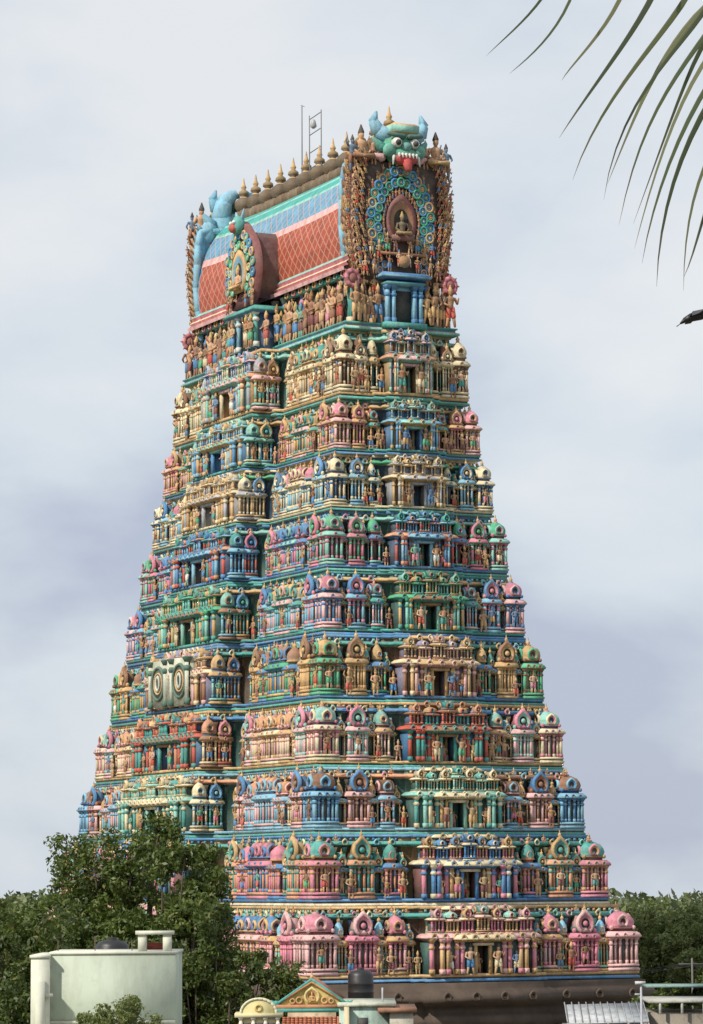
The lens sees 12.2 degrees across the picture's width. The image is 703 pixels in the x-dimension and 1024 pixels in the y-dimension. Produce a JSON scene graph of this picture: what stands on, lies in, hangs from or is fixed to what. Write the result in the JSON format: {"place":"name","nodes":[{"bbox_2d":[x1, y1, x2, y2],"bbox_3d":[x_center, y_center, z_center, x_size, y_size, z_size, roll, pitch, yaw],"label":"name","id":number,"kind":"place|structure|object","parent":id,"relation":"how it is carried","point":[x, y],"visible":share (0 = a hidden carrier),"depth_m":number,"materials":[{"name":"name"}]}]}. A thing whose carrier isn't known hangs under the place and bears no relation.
{"place":"outdoors","nodes":[
{"label":"outdoors","id":0,"kind":"place"},
{"bbox_2d":[30,931,182,1023],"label":"rooftop house","id":1,"kind":"structure","parent":0,"point":[68,986],"depth_m":79.24,"materials":[{"name":"white paint"}]},
{"bbox_2d":[96,937,128,948],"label":"water tank","id":2,"kind":"object","parent":1,"relation":"on","point":[111,943],"visible":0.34,"depth_m":83.00,"materials":[{"name":"paint"}]},
{"bbox_2d":[235,997,282,1023],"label":"cream pavilion","id":3,"kind":"structure","parent":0,"point":[259,1010],"depth_m":95.92,"materials":[{"name":"beige paint"}]},
{"bbox_2d":[0,0,702,903],"label":"sky","id":4,"kind":"structure","parent":0,"point":[119,119],"materials":[{"name":"white"}]},
{"bbox_2d":[635,981,644,1023],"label":"lamp post","id":5,"kind":"object","parent":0,"point":[640,994],"visible":1,"depth_m":109.83,"materials":[{"name":"metal"}]},
{"bbox_2d":[677,309,702,325],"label":"flying crow","id":6,"kind":"object","parent":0,"point":[696,315],"visible":1,"depth_m":55.66,"materials":[{"name":"paint"}]},
{"bbox_3d":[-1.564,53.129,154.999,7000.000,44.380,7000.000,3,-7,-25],"label":"ground","id":7,"kind":"structure","parent":0,"visible":0},
{"bbox_2d":[0,898,77,1002],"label":"neem tree","id":8,"kind":"object","parent":7,"relation":"on","point":[11,942],"visible":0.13,"depth_m":105.19,"materials":[{"name":"green plant"}]},
{"bbox_2d":[0,890,101,1008],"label":"neem tree","id":9,"kind":"object","parent":7,"relation":"on","point":[12,926],"visible":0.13,"depth_m":109.47,"materials":[{"name":"green plant"}]},
{"bbox_2d":[0,898,188,1023],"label":"neem tree","id":10,"kind":"object","parent":7,"relation":"on","point":[15,994],"visible":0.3,"depth_m":96.78,"materials":[{"name":"green plant"}]},
{"bbox_2d":[74,994,164,1023],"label":"bush","id":11,"kind":"object","parent":7,"relation":"on","point":[127,1010],"visible":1,"depth_m":65.13,"materials":[{"name":"green plant"}]},
{"bbox_2d":[39,809,243,983],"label":"neem tree","id":12,"kind":"object","parent":7,"relation":"on","point":[122,885],"visible":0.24,"depth_m":110.37,"materials":[{"name":"green plant"}]},
{"bbox_2d":[86,930,203,1023],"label":"neem tree","id":13,"kind":"object","parent":7,"relation":"on","point":[174,945],"visible":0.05,"depth_m":99.94,"materials":[{"name":"green plant"}]},
{"bbox_2d":[100,838,257,1002],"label":"neem tree","id":14,"kind":"object","parent":7,"relation":"on","point":[200,892],"visible":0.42,"depth_m":106.81,"materials":[{"name":"green plant"}]},
{"bbox_2d":[182,902,276,1023],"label":"neem tree","id":15,"kind":"object","parent":7,"relation":"on","point":[197,968],"visible":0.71,"depth_m":98.68,"materials":[{"name":"green plant"}]},
{"bbox_2d":[202,948,307,1023],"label":"neem tree","id":16,"kind":"object","parent":7,"relation":"on","point":[285,975],"visible":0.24,"depth_m":101.78,"materials":[{"name":"green plant"}]},
{"bbox_2d":[271,971,352,1023],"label":"shrine","id":17,"kind":"object","parent":7,"relation":"on","point":[313,1000],"visible":0.98,"depth_m":98.65,"materials":[{"name":"paint"}]},
{"bbox_2d":[41,105,655,1023],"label":"temple gopuram","id":18,"kind":"structure","parent":7,"relation":"on","point":[335,729],"depth_m":150.80,"materials":[{"name":"paint"}]},
{"bbox_2d":[0,888,702,963],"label":"distant tree belt","id":19,"kind":"object","parent":7,"relation":"on","point":[628,900],"depth_m":323.04,"materials":[{"name":"green plant"}]},
{"bbox_2d":[338,967,373,1015],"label":"water tank","id":20,"kind":"object","parent":7,"relation":"on","point":[360,982],"visible":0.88,"depth_m":102.67,"materials":[{"name":"paint"}]},
{"bbox_2d":[337,987,416,1023],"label":"flat roofed building","id":21,"kind":"structure","parent":7,"relation":"on","point":[382,1010],"depth_m":97.92,"materials":[{"name":"paint"}]},
{"bbox_2d":[488,0,702,290],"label":"coconut palm","id":22,"kind":"object","parent":7,"relation":"on","point":[688,28],"visible":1,"depth_m":12.25,"materials":[{"name":"green plant"}]},
{"bbox_2d":[562,983,702,1023],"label":"roof terrace","id":23,"kind":"structure","parent":7,"relation":"on","point":[613,1013],"depth_m":113.05,"materials":[{"name":"paint"}]},
{"bbox_2d":[627,981,685,1008],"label":"roadside bush","id":24,"kind":"object","parent":7,"relation":"on","point":[664,991],"visible":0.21,"depth_m":122.41,"materials":[{"name":"green plant"}]},
{"bbox_2d":[625,889,702,1007],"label":"neem tree","id":25,"kind":"object","parent":7,"relation":"on","point":[649,947],"visible":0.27,"depth_m":186.50,"materials":[{"name":"green plant"}]},
{"bbox_2d":[639,958,702,1008],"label":"utility pole","id":26,"kind":"object","parent":7,"relation":"on","point":[691,964],"visible":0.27,"depth_m":148.61,"materials":[{"name":"paint"}]},
{"bbox_2d":[653,921,702,1008],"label":"neem tree","id":27,"kind":"object","parent":7,"relation":"on","point":[673,935],"visible":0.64,"depth_m":182.57,"materials":[{"name":"green plant"}]},
{"bbox_2d":[658,972,702,1008],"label":"roadside bush","id":28,"kind":"object","parent":7,"relation":"on","point":[699,991],"visible":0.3,"depth_m":118.50,"materials":[{"name":"green plant"}]}
]}

